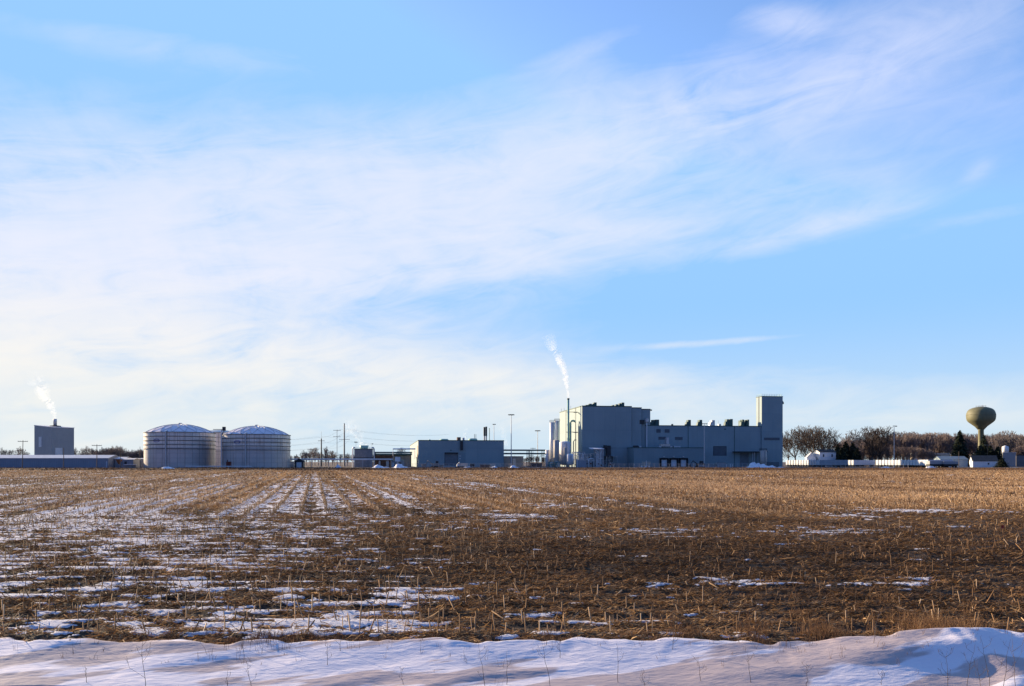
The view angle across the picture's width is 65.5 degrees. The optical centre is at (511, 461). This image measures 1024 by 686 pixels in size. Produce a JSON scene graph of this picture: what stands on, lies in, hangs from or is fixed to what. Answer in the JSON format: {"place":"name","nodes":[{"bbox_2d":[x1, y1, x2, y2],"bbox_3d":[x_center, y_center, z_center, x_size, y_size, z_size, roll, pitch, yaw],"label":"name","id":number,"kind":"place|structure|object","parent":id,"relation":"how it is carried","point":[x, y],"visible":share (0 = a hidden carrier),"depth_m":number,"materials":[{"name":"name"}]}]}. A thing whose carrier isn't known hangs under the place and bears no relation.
{"place":"outdoors","nodes":[
{"label":"outdoors","id":0,"kind":"place"},
{"bbox_2d":[0,587,1022,683],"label":"dry grass","id":1,"kind":"structure","parent":0,"point":[922,625],"depth_m":13.51,"materials":[{"name":"brown plant"}]},
{"bbox_2d":[0,470,1023,644],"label":"field","id":2,"kind":"structure","parent":0,"point":[51,624],"depth_m":21.22,"materials":[{"name":"soil"}]},
{"bbox_2d":[0,469,1023,644],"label":"corn residue","id":3,"kind":"object","parent":2,"relation":"on","point":[499,569],"visible":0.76,"depth_m":24.88},
{"bbox_2d":[0,469,1023,635],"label":"corn stubble","id":4,"kind":"object","parent":2,"relation":"on","point":[288,494],"visible":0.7,"depth_m":59.69,"materials":[{"name":"beige plant"}]},
{"bbox_2d":[0,0,1023,461],"label":"sky","id":5,"kind":"structure","parent":0,"point":[304,219],"materials":[{"name":"blue"}]},
{"bbox_2d":[0,466,1023,470],"bbox_3d":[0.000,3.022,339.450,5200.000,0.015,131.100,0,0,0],"label":"grass verge","id":6,"kind":"object","parent":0,"point":[515,468],"depth_m":311.30,"materials":[{"name":"brown plant"}]},
{"bbox_2d":[123,464,136,467],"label":"concrete block","id":7,"kind":"structure","parent":6,"relation":"on","point":[129,465],"depth_m":380.59,"materials":[{"name":"concrete"}]},
{"bbox_2d":[185,466,251,467],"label":"ground pipe","id":8,"kind":"object","parent":6,"relation":"on","point":[218,466],"visible":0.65,"depth_m":379.81,"materials":[{"name":"metal"}]},
{"bbox_2d":[213,427,225,467],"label":"conveyor leg","id":9,"kind":"object","parent":6,"relation":"on","point":[223,429],"visible":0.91,"depth_m":399.76,"materials":[{"name":"white paint"}]},
{"bbox_2d":[456,463,467,467],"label":"parked truck","id":10,"kind":"object","parent":6,"relation":"on","point":[462,465],"visible":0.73,"depth_m":401.47,"materials":[{"name":"white paint"}]},
{"bbox_2d":[666,464,742,466],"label":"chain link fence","id":11,"kind":"object","parent":6,"relation":"on","point":[706,466],"visible":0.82,"depth_m":403.91,"materials":[{"name":"metal"}]},
{"bbox_2d":[783,464,898,467],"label":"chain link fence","id":12,"kind":"object","parent":6,"relation":"on","point":[802,466],"visible":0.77,"depth_m":401.12,"materials":[{"name":"metal"}]},
{"bbox_2d":[926,461,942,467],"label":"flatbed trailer","id":13,"kind":"object","parent":6,"relation":"on","point":[934,463],"visible":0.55,"depth_m":397.38,"materials":[{"name":"metal"}]},
{"bbox_2d":[942,461,957,467],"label":"flatbed trailer","id":14,"kind":"object","parent":6,"relation":"on","point":[945,464],"visible":0.94,"depth_m":397.33,"materials":[{"name":"grey metal"}]},
{"bbox_2d":[215,462,1022,467],"bbox_3d":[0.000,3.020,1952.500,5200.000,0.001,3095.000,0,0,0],"label":"yard","id":15,"kind":"structure","parent":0,"point":[315,464],"depth_m":418.96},
{"bbox_2d":[12,446,25,454],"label":"bare tree","id":16,"kind":"object","parent":15,"relation":"on","point":[19,452],"visible":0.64,"depth_m":559.58,"materials":[{"name":"plant"}]},
{"bbox_2d":[34,419,73,454],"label":"drying tower","id":17,"kind":"structure","parent":15,"relation":"on","point":[54,439],"depth_m":486.27,"materials":[{"name":"metal"}]},
{"bbox_2d":[55,448,61,454],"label":"roller door","id":18,"kind":"structure","parent":17,"relation":"in","point":[58,451],"depth_m":483.29,"materials":[{"name":"metal"}]},
{"bbox_2d":[0,455,117,467],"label":"long shed","id":19,"kind":"structure","parent":15,"relation":"on","point":[71,461],"depth_m":401.31,"materials":[{"name":"grey metal"}]},
{"bbox_2d":[0,446,143,457],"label":"distant hedgerow","id":20,"kind":"object","parent":15,"relation":"on","point":[124,453],"visible":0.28,"depth_m":594.26,"materials":[{"name":"brown plant"}]},
{"bbox_2d":[79,447,91,454],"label":"bare tree","id":21,"kind":"object","parent":15,"relation":"on","point":[84,450],"visible":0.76,"depth_m":554.56,"materials":[{"name":"plant"}]},
{"bbox_2d":[114,457,129,467],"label":"shed","id":22,"kind":"structure","parent":15,"relation":"on","point":[117,465],"depth_m":408.04,"materials":[{"name":"metal"}]},
{"bbox_2d":[123,458,140,467],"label":"shed","id":23,"kind":"structure","parent":15,"relation":"on","point":[131,461],"depth_m":405.70,"materials":[{"name":"white metal"}]},
{"bbox_2d":[143,423,215,467],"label":"storage tank","id":24,"kind":"object","parent":15,"relation":"on","point":[180,445],"visible":1,"depth_m":395.14,"materials":[{"name":"metal"}]},
{"bbox_2d":[210,430,227,465],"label":"stair tower","id":25,"kind":"structure","parent":15,"relation":"on","point":[218,449],"depth_m":460.10,"materials":[{"name":"metal"}]},
{"bbox_2d":[222,425,290,467],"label":"storage tank","id":26,"kind":"object","parent":15,"relation":"on","point":[256,446],"visible":0.97,"depth_m":395.29,"materials":[{"name":"metal"}]},
{"bbox_2d":[294,459,304,467],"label":"utility shed","id":27,"kind":"structure","parent":15,"relation":"on","point":[299,463],"depth_m":414.01,"materials":[{"name":"metal"}]},
{"bbox_2d":[309,448,318,460],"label":"bare tree","id":28,"kind":"object","parent":15,"relation":"on","point":[314,453],"visible":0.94,"depth_m":564.99,"materials":[{"name":"plant"}]},
{"bbox_2d":[328,450,337,465],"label":"bare tree","id":29,"kind":"object","parent":15,"relation":"on","point":[331,454],"visible":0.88,"depth_m":569.61,"materials":[{"name":"plant"}]},
{"bbox_2d":[339,423,349,465],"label":"utility pole","id":30,"kind":"object","parent":15,"relation":"on","point":[344,445],"visible":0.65,"depth_m":519.63,"materials":[{"name":"wood"}]},
{"bbox_2d":[291,429,447,450],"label":"power line","id":31,"kind":"object","parent":30,"relation":"attached to","point":[364,438],"visible":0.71,"depth_m":533.56,"materials":[{"name":"metal"}]},
{"bbox_2d":[291,448,414,466],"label":"overhead pipe","id":32,"kind":"object","parent":15,"relation":"on","point":[358,459],"visible":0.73,"depth_m":424.26,"materials":[{"name":"grey metal"}]},
{"bbox_2d":[352,445,374,466],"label":"cooling tower","id":33,"kind":"structure","parent":15,"relation":"on","point":[363,452],"depth_m":431.17,"materials":[{"name":"metal"}]},
{"bbox_2d":[376,455,392,466],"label":"utility building","id":34,"kind":"structure","parent":15,"relation":"on","point":[385,463],"depth_m":444.61,"materials":[{"name":"brown brick"}]},
{"bbox_2d":[375,452,411,466],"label":"pipe rack","id":35,"kind":"object","parent":15,"relation":"on","point":[393,453],"visible":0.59,"depth_m":439.53,"materials":[{"name":"metal"}]},
{"bbox_2d":[391,460,403,466],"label":"utility shed","id":36,"kind":"structure","parent":15,"relation":"on","point":[393,463],"depth_m":429.72,"materials":[{"name":"grey metal"}]},
{"bbox_2d":[394,455,409,466],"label":"utility building","id":37,"kind":"structure","parent":15,"relation":"on","point":[406,458],"depth_m":448.41,"materials":[{"name":"metal"}]},
{"bbox_2d":[290,451,544,465],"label":"distant hedgerow","id":38,"kind":"object","parent":15,"relation":"on","point":[340,457],"visible":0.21,"depth_m":640.08,"materials":[{"name":"brown plant"}]},
{"bbox_2d":[425,461,439,467],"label":"yard machine","id":39,"kind":"object","parent":15,"relation":"on","point":[434,465],"visible":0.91,"depth_m":409.03,"materials":[{"name":"metal"}]},
{"bbox_2d":[410,427,503,466],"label":"process building","id":40,"kind":"structure","parent":15,"relation":"on","point":[474,452],"depth_m":439.80,"materials":[{"name":"metal"}]},
{"bbox_2d":[445,453,457,465],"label":"roller door","id":41,"kind":"structure","parent":40,"relation":"in","point":[451,459],"depth_m":438.33,"materials":[{"name":"metal"}]},
{"bbox_2d":[508,414,513,465],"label":"light mast","id":42,"kind":"object","parent":15,"relation":"on","point":[511,437],"visible":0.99,"depth_m":439.82,"materials":[{"name":"metal"}]},
{"bbox_2d":[504,456,523,466],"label":"utility building","id":43,"kind":"structure","parent":15,"relation":"on","point":[517,461],"depth_m":474.24,"materials":[{"name":"grey metal"}]},
{"bbox_2d":[504,449,544,466],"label":"pipe rack","id":44,"kind":"object","parent":15,"relation":"on","point":[531,453],"visible":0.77,"depth_m":455.64,"materials":[{"name":"metal"}]},
{"bbox_2d":[530,463,541,466],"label":"covered skip","id":45,"kind":"object","parent":15,"relation":"on","point":[535,464],"visible":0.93,"depth_m":452.00,"materials":[{"name":"metal"}]},
{"bbox_2d":[545,450,549,466],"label":"storage tank","id":46,"kind":"object","parent":15,"relation":"on","point":[547,456],"visible":0.9,"depth_m":449.95,"materials":[{"name":"metal"}]},
{"bbox_2d":[549,420,555,466],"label":"tall silo","id":47,"kind":"object","parent":15,"relation":"on","point":[552,431],"visible":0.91,"depth_m":460.08,"materials":[{"name":"white paint"}]},
{"bbox_2d":[553,440,558,466],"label":"storage tank","id":48,"kind":"object","parent":15,"relation":"on","point":[556,451],"visible":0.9,"depth_m":443.13,"materials":[{"name":"silver paint"}]},
{"bbox_2d":[554,419,559,441],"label":"tall silo","id":49,"kind":"object","parent":15,"relation":"on","point":[557,430],"visible":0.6,"depth_m":464.76,"materials":[{"name":"white paint"}]},
{"bbox_2d":[559,441,570,466],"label":"storage tank","id":50,"kind":"object","parent":15,"relation":"on","point":[563,444],"visible":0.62,"depth_m":449.20,"materials":[{"name":"silver metal"}]},
{"bbox_2d":[564,447,566,466],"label":"storage tank","id":51,"kind":"object","parent":15,"relation":"on","point":[565,450],"visible":0.88,"depth_m":442.99,"materials":[{"name":"metal"}]},
{"bbox_2d":[566,454,573,466],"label":"storage tank","id":52,"kind":"object","parent":15,"relation":"on","point":[570,459],"visible":0.96,"depth_m":438.17,"materials":[{"name":"metal"}]},
{"bbox_2d":[567,398,577,466],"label":"chimney stack","id":53,"kind":"object","parent":15,"relation":"on","point":[569,431],"visible":0.69,"depth_m":457.60,"materials":[{"name":"green paint"}]},
{"bbox_2d":[572,452,584,466],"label":"pipe skid","id":54,"kind":"object","parent":15,"relation":"on","point":[579,455],"visible":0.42,"depth_m":445.32,"materials":[{"name":"metal"}]},
{"bbox_2d":[576,459,586,466],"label":"equipment enclosure","id":55,"kind":"object","parent":15,"relation":"on","point":[581,463],"visible":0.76,"depth_m":436.60,"materials":[{"name":"metal"}]},
{"bbox_2d":[585,453,594,466],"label":"pipe skid","id":56,"kind":"object","parent":15,"relation":"on","point":[589,461],"visible":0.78,"depth_m":443.56,"materials":[{"name":"metal"}]},
{"bbox_2d":[589,448,603,466],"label":"pipe skid","id":57,"kind":"object","parent":15,"relation":"on","point":[597,461],"visible":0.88,"depth_m":441.39,"materials":[{"name":"metal"}]},
{"bbox_2d":[603,445,613,466],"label":"loading platform","id":58,"kind":"structure","parent":15,"relation":"on","point":[608,450],"depth_m":449.33,"materials":[{"name":"metal"}]},
{"bbox_2d":[604,456,612,466],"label":"pipe skid","id":59,"kind":"object","parent":15,"relation":"on","point":[605,464],"visible":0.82,"depth_m":446.26,"materials":[{"name":"metal"}]},
{"bbox_2d":[559,394,783,466],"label":"factory building","id":60,"kind":"structure","parent":15,"relation":"on","point":[631,436],"depth_m":460.38,"materials":[{"name":"metal"}]},
{"bbox_2d":[660,458,668,465],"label":"dock door","id":61,"kind":"structure","parent":60,"relation":"in","point":[663,461],"depth_m":444.58,"materials":[{"name":"metal"}]},
{"bbox_2d":[669,458,677,465],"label":"dock door","id":62,"kind":"structure","parent":60,"relation":"in","point":[672,461],"depth_m":445.45,"materials":[{"name":"metal"}]},
{"bbox_2d":[679,458,687,465],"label":"dock door","id":63,"kind":"structure","parent":60,"relation":"in","point":[682,461],"depth_m":446.32,"materials":[{"name":"metal"}]},
{"bbox_2d":[740,453,748,465],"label":"garage door","id":64,"kind":"structure","parent":60,"relation":"in","point":[744,457],"depth_m":467.40,"materials":[{"name":"metal"}]},
{"bbox_2d":[767,462,778,465],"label":"garage door","id":65,"kind":"structure","parent":60,"relation":"in","point":[768,463],"depth_m":469.57,"materials":[{"name":"metal"}]},
{"bbox_2d":[701,423,706,462],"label":"light mast","id":66,"kind":"object","parent":15,"relation":"on","point":[704,440],"visible":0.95,"depth_m":435.80,"materials":[{"name":"metal"}]},
{"bbox_2d":[746,462,769,467],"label":"snow pile","id":67,"kind":"object","parent":15,"relation":"on","point":[753,464],"visible":0.86,"depth_m":403.14,"materials":[{"name":"snow"}]},
{"bbox_2d":[759,448,766,465],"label":"storage tank","id":68,"kind":"object","parent":15,"relation":"on","point":[763,455],"visible":0.95,"depth_m":461.07,"materials":[{"name":"metal"}]},
{"bbox_2d":[783,436,795,459],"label":"bare tree","id":69,"kind":"object","parent":15,"relation":"on","point":[788,450],"visible":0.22,"depth_m":530.16,"materials":[{"name":"brown plant"}]},
{"bbox_2d":[783,428,810,459],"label":"bare tree","id":70,"kind":"object","parent":15,"relation":"on","point":[786,441],"visible":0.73,"depth_m":509.06,"materials":[{"name":"brown plant"}]},
{"bbox_2d":[794,431,815,456],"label":"bare tree","id":71,"kind":"object","parent":15,"relation":"on","point":[801,454],"visible":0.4,"depth_m":523.66,"materials":[{"name":"brown plant"}]},
{"bbox_2d":[805,452,816,459],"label":"white shed","id":72,"kind":"structure","parent":15,"relation":"on","point":[810,456],"depth_m":495.54,"materials":[{"name":"paint"}]},
{"bbox_2d":[790,425,841,453],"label":"bare tree","id":73,"kind":"object","parent":15,"relation":"on","point":[820,433],"visible":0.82,"depth_m":515.26,"materials":[{"name":"brown plant"}]},
{"bbox_2d":[814,447,835,466],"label":"white house","id":74,"kind":"structure","parent":15,"relation":"on","point":[824,454],"depth_m":492.30,"materials":[{"name":"paint"}]},
{"bbox_2d":[812,429,840,450],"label":"bare tree","id":75,"kind":"object","parent":15,"relation":"on","point":[824,443],"visible":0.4,"depth_m":528.03,"materials":[{"name":"brown plant"}]},
{"bbox_2d":[817,460,841,466],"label":"semi trailer","id":76,"kind":"object","parent":15,"relation":"on","point":[834,463],"visible":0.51,"depth_m":435.88,"materials":[{"name":"metal"}]},
{"bbox_2d":[820,436,842,449],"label":"bare tree","id":77,"kind":"object","parent":15,"relation":"on","point":[839,442],"visible":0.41,"depth_m":530.83,"materials":[{"name":"brown plant"}]},
{"bbox_2d":[836,448,847,466],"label":"spruce tree","id":78,"kind":"object","parent":15,"relation":"on","point":[841,455],"visible":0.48,"depth_m":487.15,"materials":[{"name":"green plant"}]},
{"bbox_2d":[842,441,852,459],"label":"spruce tree","id":79,"kind":"object","parent":15,"relation":"on","point":[846,447],"visible":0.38,"depth_m":503.25,"materials":[{"name":"green plant"}]},
{"bbox_2d":[840,430,862,447],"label":"bare tree","id":80,"kind":"object","parent":15,"relation":"on","point":[847,438],"visible":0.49,"depth_m":559.32,"materials":[{"name":"brown plant"}]},
{"bbox_2d":[847,443,855,459],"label":"spruce tree","id":81,"kind":"object","parent":15,"relation":"on","point":[853,446],"visible":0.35,"depth_m":504.10,"materials":[{"name":"green plant"}]},
{"bbox_2d":[851,448,865,466],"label":"spruce tree","id":82,"kind":"object","parent":15,"relation":"on","point":[856,455],"visible":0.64,"depth_m":489.17,"materials":[{"name":"green plant"}]},
{"bbox_2d":[851,460,874,466],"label":"semi trailer","id":83,"kind":"object","parent":15,"relation":"on","point":[855,463],"visible":0.96,"depth_m":475.05,"materials":[{"name":"metal"}]},
{"bbox_2d":[847,425,904,466],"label":"bare tree","id":84,"kind":"object","parent":15,"relation":"on","point":[865,436],"visible":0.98,"depth_m":496.15,"materials":[{"name":"brown plant"}]},
{"bbox_2d":[864,427,893,459],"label":"bare tree","id":85,"kind":"object","parent":15,"relation":"on","point":[878,452],"visible":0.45,"depth_m":503.89,"materials":[{"name":"brown plant"}]},
{"bbox_2d":[833,431,1023,464],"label":"distant woodland","id":86,"kind":"object","parent":15,"relation":"on","point":[935,442],"visible":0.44,"depth_m":582.72,"materials":[{"name":"brown plant"}]},
{"bbox_2d":[907,453,950,459],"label":"beige warehouse","id":87,"kind":"structure","parent":15,"relation":"on","point":[944,454],"depth_m":555.73,"materials":[{"name":"metal"}]},
{"bbox_2d":[859,445,1023,465],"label":"reddish thicket","id":88,"kind":"object","parent":15,"relation":"on","point":[902,452],"visible":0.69,"depth_m":517.87,"materials":[{"name":"brown plant"}]},
{"bbox_2d":[933,456,968,466],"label":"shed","id":89,"kind":"structure","parent":15,"relation":"on","point":[962,461],"depth_m":454.25,"materials":[{"name":"white metal"}]},
{"bbox_2d":[949,430,969,465],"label":"spruce tree","id":90,"kind":"object","parent":15,"relation":"on","point":[962,449],"visible":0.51,"depth_m":476.53,"materials":[{"name":"green plant"}]},
{"bbox_2d":[968,445,985,466],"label":"spruce tree","id":91,"kind":"object","parent":15,"relation":"on","point":[980,451],"visible":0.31,"depth_m":469.33,"materials":[{"name":"green plant"}]},
{"bbox_2d":[966,405,995,445],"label":"water tower","id":92,"kind":"structure","parent":15,"relation":"on","point":[980,419],"depth_m":495.27,"materials":[{"name":"beige metal"}]},
{"bbox_2d":[969,455,997,466],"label":"dark roofed house","id":93,"kind":"structure","parent":15,"relation":"on","point":[983,460],"depth_m":439.26,"materials":[{"name":"white paint"}]},
{"bbox_2d":[978,435,989,454],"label":"spruce tree","id":94,"kind":"object","parent":15,"relation":"on","point":[983,442],"visible":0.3,"depth_m":477.09,"materials":[{"name":"green plant"}]},
{"bbox_2d":[985,445,994,454],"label":"spruce tree","id":95,"kind":"object","parent":15,"relation":"on","point":[991,451],"visible":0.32,"depth_m":473.19,"materials":[{"name":"green plant"}]},
{"bbox_2d":[987,432,1009,450],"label":"bare tree","id":96,"kind":"object","parent":15,"relation":"on","point":[997,441],"visible":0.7,"depth_m":559.79,"materials":[{"name":"brown plant"}]},
{"bbox_2d":[992,446,1005,465],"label":"spruce tree","id":97,"kind":"object","parent":15,"relation":"on","point":[998,453],"visible":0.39,"depth_m":470.79,"materials":[{"name":"green plant"}]},
{"bbox_2d":[993,458,1008,466],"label":"spruce tree","id":98,"kind":"object","parent":15,"relation":"on","point":[1001,462],"visible":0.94,"depth_m":424.18,"materials":[{"name":"green plant"}]},
{"bbox_2d":[987,430,1015,448],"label":"bare tree","id":99,"kind":"object","parent":15,"relation":"on","point":[1007,434],"visible":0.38,"depth_m":570.47,"materials":[{"name":"plant"}]},
{"bbox_2d":[1002,452,1016,466],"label":"block building","id":100,"kind":"structure","parent":15,"relation":"on","point":[1010,458],"depth_m":488.22,"materials":[{"name":"grey metal"}]},
{"bbox_2d":[999,430,1021,451],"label":"bare tree","id":101,"kind":"object","parent":15,"relation":"on","point":[1010,441],"visible":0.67,"depth_m":559.10,"materials":[{"name":"plant"}]},
{"bbox_2d":[1014,435,1023,446],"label":"bare tree","id":102,"kind":"object","parent":15,"relation":"on","point":[1020,440],"visible":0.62,"depth_m":549.06,"materials":[{"name":"plant"}]},
{"bbox_2d":[1016,455,1023,466],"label":"block building","id":103,"kind":"structure","parent":15,"relation":"on","point":[1019,460],"depth_m":499.59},
{"label":"ground","id":104,"kind":"structure","parent":0,"visible":0},
{"bbox_2d":[0,627,1023,685],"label":"snow bank","id":105,"kind":"structure","parent":104,"relation":"on","point":[583,661],"depth_m":12.20,"materials":[{"name":"white snow"}]},
{"bbox_2d":[126,637,151,685],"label":"dry weed","id":106,"kind":"object","parent":105,"relation":"on","point":[142,659],"visible":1,"depth_m":11.21,"materials":[{"name":"brown plant"}]},
{"bbox_2d":[938,647,952,685],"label":"dry weed","id":107,"kind":"object","parent":105,"relation":"on","point":[947,667],"visible":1,"depth_m":11.34,"materials":[{"name":"brown plant"}]},
{"bbox_2d":[993,639,1018,685],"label":"dry weed","id":108,"kind":"object","parent":105,"relation":"on","point":[1006,662],"visible":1,"depth_m":11.26,"materials":[{"name":"brown plant"}]},
{"bbox_2d":[1007,632,1023,685],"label":"dry weed","id":109,"kind":"object","parent":105,"relation":"on","point":[1014,659],"visible":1,"depth_m":11.31,"materials":[{"name":"plant"}]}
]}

